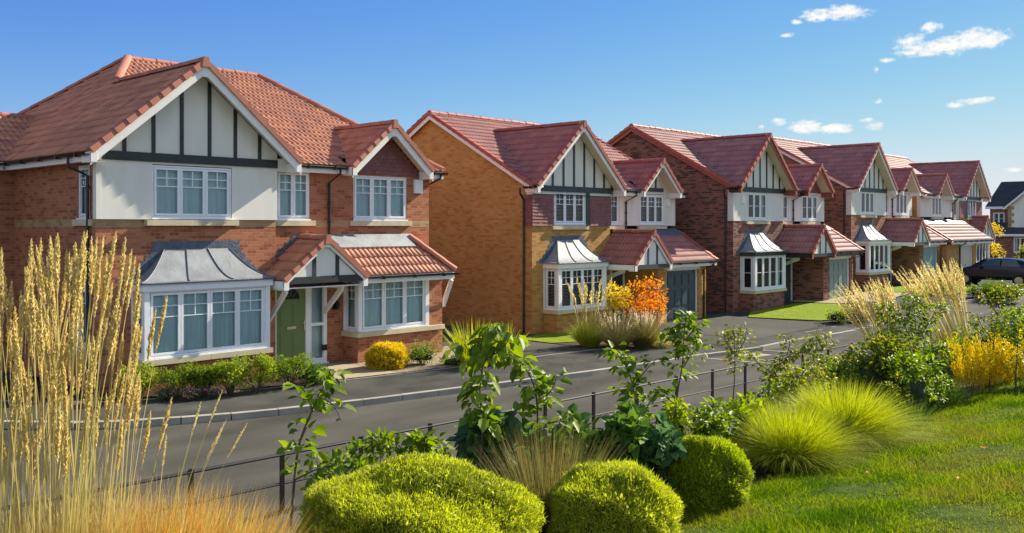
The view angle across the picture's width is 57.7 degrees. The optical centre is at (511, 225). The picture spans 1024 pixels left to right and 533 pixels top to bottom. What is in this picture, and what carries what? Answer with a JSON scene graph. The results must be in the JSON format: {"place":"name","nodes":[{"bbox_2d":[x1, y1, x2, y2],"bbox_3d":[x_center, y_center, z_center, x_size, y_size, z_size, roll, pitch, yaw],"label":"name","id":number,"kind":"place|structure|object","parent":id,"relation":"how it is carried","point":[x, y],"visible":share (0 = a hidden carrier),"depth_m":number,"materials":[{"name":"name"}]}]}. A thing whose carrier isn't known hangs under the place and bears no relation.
{"place":"outdoors","nodes":[
{"label":"outdoors","id":0,"kind":"place"},
{"bbox_2d":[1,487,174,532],"bbox_3d":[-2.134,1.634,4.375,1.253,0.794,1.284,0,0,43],"label":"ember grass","id":1,"kind":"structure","parent":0,"point":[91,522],"depth_m":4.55,"materials":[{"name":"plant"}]},
{"bbox_2d":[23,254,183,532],"bbox_3d":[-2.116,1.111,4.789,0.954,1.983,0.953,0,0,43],"label":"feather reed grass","id":2,"kind":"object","parent":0,"point":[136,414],"depth_m":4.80,"materials":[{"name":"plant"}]},
{"bbox_2d":[11,479,232,532],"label":"ember grass","id":3,"kind":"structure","parent":0,"point":[127,524],"depth_m":4.59,"materials":[{"name":"plant"}]},
{"bbox_2d":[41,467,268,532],"bbox_3d":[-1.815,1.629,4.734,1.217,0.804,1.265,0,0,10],"label":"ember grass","id":4,"kind":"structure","parent":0,"point":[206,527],"depth_m":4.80,"materials":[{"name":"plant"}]},
{"bbox_2d":[119,390,246,531],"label":"feather reed grass","id":5,"kind":"object","parent":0,"point":[214,443],"depth_m":5.18,"materials":[{"name":"plant"}]},
{"bbox_2d":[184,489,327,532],"bbox_3d":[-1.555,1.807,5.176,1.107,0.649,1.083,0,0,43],"label":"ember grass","id":6,"kind":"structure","parent":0,"point":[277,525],"depth_m":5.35,"materials":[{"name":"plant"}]},
{"bbox_2d":[0,280,1012,420],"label":"pavement","id":7,"kind":"structure","parent":0,"point":[270,398],"depth_m":22.12,"materials":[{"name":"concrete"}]},
{"bbox_2d":[0,371,319,400],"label":"garden soil","id":8,"kind":"structure","parent":7,"relation":"on","point":[150,394],"depth_m":20.92,"materials":[{"name":"brown soil"}]},
{"bbox_2d":[110,362,159,398],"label":"shrub","id":9,"kind":"object","parent":8,"relation":"on","point":[144,374],"visible":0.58,"depth_m":19.66,"materials":[{"name":"green plant"}]},
{"bbox_2d":[295,362,334,384],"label":"shrub","id":10,"kind":"object","parent":8,"relation":"on","point":[314,368],"visible":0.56,"depth_m":21.36,"materials":[{"name":"green plant"}]},
{"bbox_2d":[151,360,202,397],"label":"shrub","id":11,"kind":"object","parent":7,"relation":"on","point":[180,380],"visible":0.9,"depth_m":19.83,"materials":[{"name":"green plant"}]},
{"bbox_2d":[186,363,221,396],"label":"shrub","id":12,"kind":"object","parent":7,"relation":"on","point":[203,379],"visible":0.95,"depth_m":19.95,"materials":[{"name":"green plant"}]},
{"bbox_2d":[210,356,246,394],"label":"shrub","id":13,"kind":"object","parent":7,"relation":"on","point":[227,370],"visible":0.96,"depth_m":20.09,"materials":[{"name":"green plant"}]},
{"bbox_2d":[0,54,458,393],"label":"brick house","id":14,"kind":"structure","parent":7,"relation":"on","point":[252,213],"depth_m":22.93,"materials":[{"name":"brick"}]},
{"bbox_2d":[72,165,91,225],"bbox_3d":[-9.505,-0.677,20.708,0.924,1.345,0.225,0,0,43],"label":"window","id":15,"kind":"structure","parent":14,"relation":"in","point":[81,221],"depth_m":20.82,"materials":[{"name":"white plastic"}]},
{"bbox_2d":[152,165,232,219],"bbox_3d":[-7.538,-0.772,21.879,0.186,1.235,2.010,0,0,43],"label":"window","id":16,"kind":"structure","parent":14,"relation":"in","point":[178,192],"depth_m":21.90,"materials":[{"name":"white plastic"}]},
{"bbox_2d":[149,286,266,360],"bbox_3d":[-7.045,2.208,21.600,0.186,1.515,2.960,0,0,43],"label":"bay window","id":17,"kind":"structure","parent":14,"relation":"in","point":[215,320],"depth_m":21.57,"materials":[{"name":"white plastic"}]},
{"bbox_2d":[276,284,304,366],"bbox_3d":[-5.718,2.550,24.026,0.105,2.100,0.880,0,0,43],"label":"front door","id":18,"kind":"structure","parent":14,"relation":"in","point":[290,317],"depth_m":24.06,"materials":[{"name":"green paint"}]},
{"bbox_2d":[276,172,315,225],"bbox_3d":[-5.692,-0.712,24.111,0.225,1.415,1.274,0,0,43],"label":"window","id":19,"kind":"structure","parent":14,"relation":"in","point":[292,188],"depth_m":24.12,"materials":[{"name":"white plastic"}]},
{"bbox_2d":[343,281,355,331],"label":"bay side window","id":20,"kind":"structure","parent":14,"relation":"in","point":[350,291],"depth_m":25.17,"materials":[{"name":"white plastic"}]},
{"bbox_2d":[349,175,411,225],"bbox_3d":[-3.723,-0.702,26.199,0.226,1.395,2.174,0,0,43],"label":"window","id":21,"kind":"structure","parent":14,"relation":"in","point":[381,200],"depth_m":26.25,"materials":[{"name":"white plastic"}]},
{"bbox_2d":[362,280,426,331],"bbox_3d":[-3.281,2.128,25.720,0.186,1.435,2.320,0,0,43],"label":"bay window","id":22,"kind":"structure","parent":14,"relation":"in","point":[388,305],"depth_m":25.80,"materials":[{"name":"white plastic"}]},
{"bbox_2d":[229,351,278,392],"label":"shrub","id":23,"kind":"object","parent":7,"relation":"on","point":[263,365],"visible":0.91,"depth_m":20.50,"materials":[{"name":"green plant"}]},
{"bbox_2d":[267,352,314,383],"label":"shrub","id":24,"kind":"object","parent":7,"relation":"on","point":[288,367],"visible":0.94,"depth_m":21.08,"materials":[{"name":"green plant"}]},
{"bbox_2d":[294,363,397,379],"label":"path","id":25,"kind":"structure","parent":7,"relation":"on","point":[359,371],"depth_m":23.50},
{"bbox_2d":[330,346,459,372],"bbox_3d":[-2.315,3.660,25.559,3.350,0.001,4.600,0,0,43],"label":"gravel bed","id":26,"kind":"object","parent":7,"relation":"on","point":[414,366],"visible":0.2,"depth_m":24.55,"materials":[{"name":"gravel"}]},
{"bbox_2d":[363,340,409,369],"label":"golden shrub","id":27,"kind":"object","parent":26,"relation":"on","point":[384,355],"visible":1,"depth_m":23.64,"materials":[{"name":"yellow plant"}]},
{"bbox_2d":[407,339,443,364],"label":"shrub","id":28,"kind":"object","parent":26,"relation":"on","point":[421,354],"visible":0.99,"depth_m":24.45,"materials":[{"name":"green plant"}]},
{"bbox_2d":[441,318,514,367],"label":"spiky plant","id":29,"kind":"object","parent":26,"relation":"on","point":[460,341],"visible":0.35,"depth_m":24.23,"materials":[{"name":"green plant"}]},
{"bbox_2d":[442,325,591,356],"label":"driveway","id":30,"kind":"structure","parent":7,"relation":"on","point":[537,349],"depth_m":28.30,"materials":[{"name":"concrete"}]},
{"bbox_2d":[406,110,719,333],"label":"brick house","id":31,"kind":"structure","parent":7,"relation":"on","point":[528,221],"depth_m":33.55,"materials":[{"name":"brick"}]},
{"bbox_2d":[544,268,556,310],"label":"bay side window","id":32,"kind":"structure","parent":31,"relation":"in","point":[550,273],"depth_m":31.90,"materials":[{"name":"white plastic"}]},
{"bbox_2d":[554,192,585,224],"bbox_3d":[2.015,-0.633,33.015,0.195,1.175,1.720,0,0,43],"label":"window","id":33,"kind":"structure","parent":31,"relation":"in","point":[567,209],"depth_m":33.07,"materials":[{"name":"white plastic"}]},
{"bbox_2d":[561,266,604,310],"bbox_3d":[2.433,2.163,32.524,0.195,1.425,2.460,0,0,43],"label":"bay window","id":34,"kind":"structure","parent":31,"relation":"in","point":[570,275],"depth_m":32.50,"materials":[{"name":"white plastic"}]},
{"bbox_2d":[639,194,664,224],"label":"window","id":35,"kind":"structure","parent":31,"relation":"in","point":[650,206],"depth_m":37.00,"materials":[{"name":"white plastic"}]},
{"bbox_2d":[667,270,694,322],"bbox_3d":[6.524,2.710,35.917,0.070,1.980,2.040,0,0,43],"label":"garage door","id":36,"kind":"structure","parent":31,"relation":"in","point":[681,283],"depth_m":35.89,"materials":[{"name":"blue paint"}]},
{"bbox_2d":[555,332,706,347],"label":"garden soil","id":37,"kind":"structure","parent":7,"relation":"on","point":[603,345],"depth_m":28.95,"materials":[{"name":"soil"}]},
{"bbox_2d":[590,310,642,348],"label":"pony tail grass","id":38,"kind":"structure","parent":37,"relation":"on","point":[616,339],"depth_m":27.79,"materials":[{"name":"plant"}]},
{"bbox_2d":[602,281,633,327],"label":"autumn shrub","id":39,"kind":"object","parent":37,"relation":"on","point":[616,305],"visible":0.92,"depth_m":28.86,"materials":[{"name":"plant"}]},
{"bbox_2d":[613,307,669,348],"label":"pony tail grass","id":40,"kind":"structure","parent":37,"relation":"on","point":[648,334],"depth_m":27.77,"materials":[{"name":"plant"}]},
{"bbox_2d":[622,273,667,326],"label":"autumn shrub","id":41,"kind":"object","parent":37,"relation":"on","point":[648,304],"visible":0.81,"depth_m":29.00,"materials":[{"name":"orange plant"}]},
{"bbox_2d":[607,123,865,312],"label":"brick house","id":42,"kind":"structure","parent":7,"relation":"on","point":[749,211],"depth_m":40.07,"materials":[{"name":"brick"}]},
{"bbox_2d":[741,256,752,290],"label":"bay side window","id":43,"kind":"structure","parent":42,"relation":"in","point":[747,261],"depth_m":38.66,"materials":[{"name":"white plastic"}]},
{"bbox_2d":[747,192,766,219],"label":"window","id":44,"kind":"structure","parent":42,"relation":"in","point":[755,201],"depth_m":39.88,"materials":[{"name":"white plastic"}]},
{"bbox_2d":[756,255,784,290],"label":"bay window","id":45,"kind":"structure","parent":42,"relation":"in","point":[768,267],"depth_m":39.33,"materials":[{"name":"white plastic"}]},
{"bbox_2d":[802,195,818,220],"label":"window","id":46,"kind":"structure","parent":42,"relation":"in","point":[808,202],"depth_m":43.75,"materials":[{"name":"white plastic"}]},
{"bbox_2d":[829,258,846,298],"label":"garage door","id":47,"kind":"structure","parent":42,"relation":"in","point":[837,267],"depth_m":42.64,"materials":[{"name":"green paint"}]},
{"bbox_2d":[774,137,948,288],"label":"brick house","id":48,"kind":"structure","parent":7,"relation":"on","point":[868,206],"depth_m":48.30,"materials":[{"name":"brick"}]},
{"bbox_2d":[870,243,889,272],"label":"bay window","id":49,"kind":"structure","parent":48,"relation":"in","point":[877,251],"depth_m":47.41,"materials":[{"name":"white plastic"}]},
{"bbox_2d":[884,154,995,280],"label":"brick house","id":50,"kind":"structure","parent":7,"relation":"on","point":[947,204],"depth_m":57.56,"materials":[{"name":"brick"}]},
{"bbox_2d":[950,258,1023,286],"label":"car","id":51,"kind":"object","parent":7,"relation":"on","point":[1010,269],"visible":0.71,"depth_m":48.75,"materials":[{"name":"blue paint"}]},
{"bbox_2d":[0,0,1023,217],"label":"sky","id":52,"kind":"structure","parent":0,"point":[923,80],"materials":[{"name":"blue"}]},
{"bbox_2d":[1,291,1023,532],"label":"road","id":53,"kind":"structure","parent":0,"point":[260,436],"depth_m":17.09,"materials":[{"name":"grey asphalt"}]},
{"bbox_2d":[4,353,704,428],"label":"kerb","id":54,"kind":"structure","parent":53,"relation":"on","point":[175,420],"depth_m":19.38,"materials":[{"name":"concrete"}]},
{"bbox_2d":[2,306,1021,528],"bbox_3d":[7.422,3.299,22.383,38.378,1.363,0.060,0,0,-44],"label":"estate railing","id":55,"kind":"object","parent":53,"relation":"on","point":[283,482],"visible":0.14,"depth_m":13.01,"materials":[{"name":"black metal"}]},
{"bbox_2d":[758,289,1022,349],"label":"kerb","id":56,"kind":"structure","parent":53,"relation":"on","point":[802,340],"depth_m":31.67,"materials":[{"name":"concrete"}]},
{"bbox_2d":[527,327,619,342],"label":"lawn","id":57,"kind":"structure","parent":0,"point":[553,337],"depth_m":30.40,"materials":[{"name":"plant"}]},
{"bbox_2d":[560,277,614,347],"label":"giant feather grass","id":58,"kind":"object","parent":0,"point":[583,337],"depth_m":28.13,"materials":[{"name":"plant"}]},
{"bbox_2d":[606,314,829,338],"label":"driveway","id":59,"kind":"structure","parent":0,"point":[761,327],"depth_m":34.07,"materials":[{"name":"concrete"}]},
{"bbox_2d":[748,303,868,319],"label":"lawn","id":60,"kind":"structure","parent":0,"point":[809,311],"depth_m":37.78,"materials":[{"name":"green plant"}]},
{"bbox_2d":[685,334,1010,486],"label":"bank","id":61,"kind":"structure","parent":0,"point":[760,474],"depth_m":10.03,"materials":[{"name":"soil"}]},
{"bbox_2d":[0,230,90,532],"bbox_3d":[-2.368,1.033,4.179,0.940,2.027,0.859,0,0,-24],"label":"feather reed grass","id":62,"kind":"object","parent":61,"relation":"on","point":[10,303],"depth_m":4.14,"materials":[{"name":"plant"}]},
{"bbox_2d":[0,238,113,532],"bbox_3d":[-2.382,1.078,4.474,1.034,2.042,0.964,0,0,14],"label":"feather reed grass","id":63,"kind":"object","parent":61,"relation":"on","point":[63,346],"depth_m":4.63,"materials":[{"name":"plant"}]},
{"bbox_2d":[0,231,176,532],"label":"feather reed grass","id":64,"kind":"object","parent":61,"relation":"on","point":[77,292],"depth_m":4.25,"materials":[{"name":"plant"}]},
{"bbox_2d":[121,477,292,532],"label":"ember grass","id":65,"kind":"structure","parent":61,"relation":"on","point":[236,523],"depth_m":5.04,"materials":[{"name":"plant"}]},
{"bbox_2d":[276,369,359,532],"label":"young tree","id":66,"kind":"object","parent":61,"relation":"on","point":[320,404],"visible":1,"depth_m":6.38,"materials":[{"name":"green plant"}]},
{"bbox_2d":[299,443,354,490],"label":"shrub","id":67,"kind":"object","parent":61,"relation":"on","point":[336,459],"visible":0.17,"depth_m":8.16,"materials":[{"name":"green plant"}]},
{"bbox_2d":[342,425,407,474],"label":"shrub","id":68,"kind":"object","parent":61,"relation":"on","point":[372,444],"visible":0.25,"depth_m":8.07,"materials":[{"name":"green plant"}]},
{"bbox_2d":[295,449,548,532],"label":"dome shrub","id":69,"kind":"object","parent":61,"relation":"on","point":[418,492],"visible":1,"depth_m":5.72,"materials":[{"name":"green plant"}]},
{"bbox_2d":[401,428,454,456],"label":"shrub","id":70,"kind":"object","parent":61,"relation":"on","point":[419,440],"visible":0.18,"depth_m":8.14,"materials":[{"name":"green plant"}]},
{"bbox_2d":[442,322,529,469],"bbox_3d":[-0.192,1.655,7.176,0.691,1.803,0.426,0,0,7],"label":"young tree","id":71,"kind":"object","parent":61,"relation":"on","point":[483,351],"visible":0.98,"depth_m":7.14,"materials":[{"name":"green plant"}]},
{"bbox_2d":[445,405,546,480],"bbox_3d":[-0.141,2.029,7.582,0.676,1.220,0.860,0,0,43],"label":"broadleaf shrub","id":72,"kind":"object","parent":61,"relation":"on","point":[462,439],"visible":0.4,"depth_m":7.39,"materials":[{"name":"green plant"}]},
{"bbox_2d":[492,347,581,483],"bbox_3d":[0.130,1.784,7.555,0.824,1.605,0.495,0,0,-4],"label":"young tree","id":73,"kind":"object","parent":61,"relation":"on","point":[519,368],"visible":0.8,"depth_m":7.53,"materials":[{"name":"green plant"}]},
{"bbox_2d":[468,413,627,532],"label":"sedge","id":74,"kind":"object","parent":61,"relation":"on","point":[543,486],"visible":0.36,"depth_m":6.85,"materials":[{"name":"beige plant"}]},
{"bbox_2d":[516,403,601,490],"bbox_3d":[0.389,2.078,7.959,0.807,1.128,0.858,0,0,43],"label":"broadleaf shrub","id":75,"kind":"object","parent":61,"relation":"on","point":[573,409],"visible":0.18,"depth_m":7.80,"materials":[{"name":"green plant"}]},
{"bbox_2d":[545,457,685,532],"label":"dome shrub","id":76,"kind":"object","parent":61,"relation":"on","point":[623,496],"visible":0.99,"depth_m":6.22,"materials":[{"name":"green plant"}]},
{"bbox_2d":[584,400,661,468],"bbox_3d":[0.920,2.051,7.920,0.760,1.057,0.614,0,0,-32],"label":"broadleaf shrub","id":77,"kind":"object","parent":61,"relation":"on","point":[620,425],"visible":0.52,"depth_m":7.86,"materials":[{"name":"green plant"}]},
{"bbox_2d":[597,340,671,424],"bbox_3d":[1.167,1.897,8.786,0.719,1.614,0.354,0,0,-1],"label":"young tree","id":78,"kind":"object","parent":61,"relation":"on","point":[626,360],"visible":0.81,"depth_m":8.79,"materials":[{"name":"green plant"}]},
{"bbox_2d":[630,411,686,486],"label":"broadleaf shrub","id":79,"kind":"object","parent":61,"relation":"on","point":[665,442],"visible":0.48,"depth_m":7.85,"materials":[{"name":"green plant"}]},
{"bbox_2d":[660,394,696,436],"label":"shrub","id":80,"kind":"object","parent":61,"relation":"on","point":[681,420],"visible":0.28,"depth_m":8.97,"materials":[{"name":"green plant"}]},
{"bbox_2d":[653,309,713,424],"bbox_3d":[1.646,1.734,9.007,0.614,1.841,0.403,0,0,-5],"label":"young tree","id":81,"kind":"object","parent":61,"relation":"on","point":[673,335],"visible":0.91,"depth_m":8.97,"materials":[{"name":"green plant"}]},
{"bbox_2d":[667,433,754,513],"bbox_3d":[1.685,2.119,8.021,0.830,0.714,0.826,0,0,43],"label":"dome shrub","id":82,"kind":"object","parent":61,"relation":"on","point":[711,471],"visible":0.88,"depth_m":7.76,"materials":[{"name":"green plant"}]},
{"bbox_2d":[686,406,739,437],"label":"shrub","id":83,"kind":"object","parent":61,"relation":"on","point":[706,428],"visible":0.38,"depth_m":9.18,"materials":[{"name":"green plant"}]},
{"bbox_2d":[692,396,755,442],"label":"shrub","id":84,"kind":"object","parent":61,"relation":"on","point":[727,407],"visible":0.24,"depth_m":9.54,"materials":[{"name":"green plant"}]},
{"bbox_2d":[714,322,755,399],"bbox_3d":[2.496,1.925,10.396,0.472,1.689,0.283,0,0,8],"label":"young tree","id":85,"kind":"object","parent":61,"relation":"on","point":[728,347],"visible":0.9,"depth_m":10.39,"materials":[{"name":"green plant"}]},
{"bbox_2d":[729,391,767,466],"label":"shrub","id":86,"kind":"object","parent":61,"relation":"on","point":[742,399],"visible":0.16,"depth_m":9.87,"materials":[{"name":"green plant"}]},
{"bbox_2d":[742,379,786,412],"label":"shrub","id":87,"kind":"object","parent":61,"relation":"on","point":[773,387],"visible":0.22,"depth_m":11.22,"materials":[{"name":"green plant"}]},
{"bbox_2d":[742,330,838,406],"bbox_3d":[3.289,1.990,11.000,1.133,1.523,0.326,0,0,0],"label":"young tree","id":88,"kind":"object","parent":61,"relation":"on","point":[804,349],"visible":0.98,"depth_m":10.97,"materials":[{"name":"green plant"}]},
{"bbox_2d":[776,363,840,403],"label":"shrub","id":89,"kind":"object","parent":61,"relation":"on","point":[791,382],"visible":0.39,"depth_m":11.41,"materials":[{"name":"green plant"}]},
{"bbox_2d":[725,393,897,474],"bbox_3d":[2.845,2.127,9.501,2.392,0.785,2.333,0,0,43],"label":"grass tussock","id":90,"kind":"object","parent":61,"relation":"on","point":[775,442],"depth_m":9.26,"materials":[{"name":"green plant"}]},
{"bbox_2d":[801,351,857,392],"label":"shrub","id":91,"kind":"object","parent":61,"relation":"on","point":[827,358],"visible":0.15,"depth_m":12.62,"materials":[{"name":"green plant"}]},
{"bbox_2d":[820,358,874,399],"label":"shrub","id":92,"kind":"object","parent":61,"relation":"on","point":[846,374],"visible":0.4,"depth_m":11.88,"materials":[{"name":"green plant"}]},
{"bbox_2d":[758,375,954,454],"bbox_3d":[3.607,2.074,10.269,2.649,0.865,2.687,0,0,43],"label":"grass tussock","id":93,"kind":"object","parent":61,"relation":"on","point":[876,419],"depth_m":10.05,"materials":[{"name":"green plant"}]},
{"bbox_2d":[831,331,923,405],"bbox_3d":[4.770,1.998,11.990,0.880,1.283,1.156,0,0,81],"label":"shrub","id":94,"kind":"object","parent":61,"relation":"on","point":[869,367],"visible":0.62,"depth_m":11.88,"materials":[{"name":"green plant"}]},
{"bbox_2d":[864,370,911,415],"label":"shrub","id":95,"kind":"object","parent":61,"relation":"on","point":[891,385],"visible":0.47,"depth_m":11.30,"materials":[{"name":"green plant"}]},
{"bbox_2d":[863,301,914,354],"bbox_3d":[5.059,1.828,12.485,0.692,1.645,0.368,0,0,5],"label":"young tree","id":96,"kind":"object","parent":61,"relation":"on","point":[893,316],"visible":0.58,"depth_m":12.46,"materials":[{"name":"green plant"}]},
{"bbox_2d":[874,351,946,413],"bbox_3d":[4.865,2.041,11.746,1.005,1.029,1.083,0,0,43],"label":"shrub","id":97,"kind":"object","parent":61,"relation":"on","point":[918,385],"visible":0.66,"depth_m":11.56,"materials":[{"name":"green plant"}]},
{"bbox_2d":[890,292,958,363],"bbox_3d":[5.579,1.722,12.605,0.882,1.663,0.390,0,0,-2],"label":"young tree","id":98,"kind":"object","parent":61,"relation":"on","point":[921,306],"visible":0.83,"depth_m":12.56,"materials":[{"name":"green plant"}]},
{"bbox_2d":[902,340,956,392],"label":"shrub","id":99,"kind":"object","parent":61,"relation":"on","point":[947,369],"visible":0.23,"depth_m":12.81,"materials":[{"name":"green plant"}]},
{"bbox_2d":[922,373,954,412],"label":"shrub","id":100,"kind":"object","parent":61,"relation":"on","point":[939,390],"visible":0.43,"depth_m":12.03,"materials":[{"name":"green plant"}]},
{"bbox_2d":[932,371,982,406],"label":"shrub","id":101,"kind":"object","parent":61,"relation":"on","point":[952,397],"depth_m":12.47,"materials":[{"name":"plant"}]},
{"bbox_2d":[936,332,996,395],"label":"golden plume shrub","id":102,"kind":"object","parent":61,"relation":"on","point":[967,371],"visible":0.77,"depth_m":13.48,"materials":[{"name":"yellow plant"}]},
{"bbox_2d":[949,321,1010,383],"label":"shrub","id":103,"kind":"object","parent":61,"relation":"on","point":[973,334],"visible":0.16,"depth_m":15.11,"materials":[{"name":"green plant"}]},
{"bbox_2d":[965,278,1023,390],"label":"young tree","id":104,"kind":"object","parent":61,"relation":"on","point":[1000,296],"visible":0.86,"depth_m":13.58,"materials":[{"name":"green plant"}]},
{"bbox_2d":[992,313,1023,391],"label":"young tree","id":105,"kind":"object","parent":61,"relation":"on","point":[1017,327],"visible":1,"depth_m":13.19,"materials":[{"name":"green plant"}]},
{"bbox_2d":[678,373,1023,532],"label":"lawn","id":106,"kind":"structure","parent":0,"point":[927,510],"depth_m":7.81,"materials":[{"name":"green plant"}]},
{"bbox_2d":[887,392,942,428],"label":"wild grass","id":107,"kind":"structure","parent":106,"relation":"on","point":[920,415],"depth_m":11.10,"materials":[{"name":"plant"}]},
{"bbox_2d":[969,338,1022,389],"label":"golden plume shrub","id":108,"kind":"object","parent":106,"relation":"on","point":[996,370],"visible":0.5,"depth_m":13.63,"materials":[{"name":"plant"}]},
{"bbox_2d":[987,328,1023,387],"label":"golden plume shrub","id":109,"kind":"object","parent":106,"relation":"on","point":[1000,347],"visible":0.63,"depth_m":13.59,"materials":[{"name":"plant"}]},
{"bbox_2d":[829,277,912,356],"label":"plume grass","id":110,"kind":"object","parent":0,"point":[882,296],"depth_m":16.90,"materials":[{"name":"plant"}]},
{"bbox_2d":[887,258,982,374],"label":"plume grass","id":111,"kind":"object","parent":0,"point":[934,287],"depth_m":17.45,"materials":[{"name":"plant"}]},
{"label":"ground","id":112,"kind":"structure","parent":0,"visible":0},
{"bbox_2d":[985,181,1023,258],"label":"slate roofed house","id":113,"kind":"structure","parent":112,"relation":"on","point":[1005,205],"depth_m":81.45,"materials":[{"name":"brown brick"}]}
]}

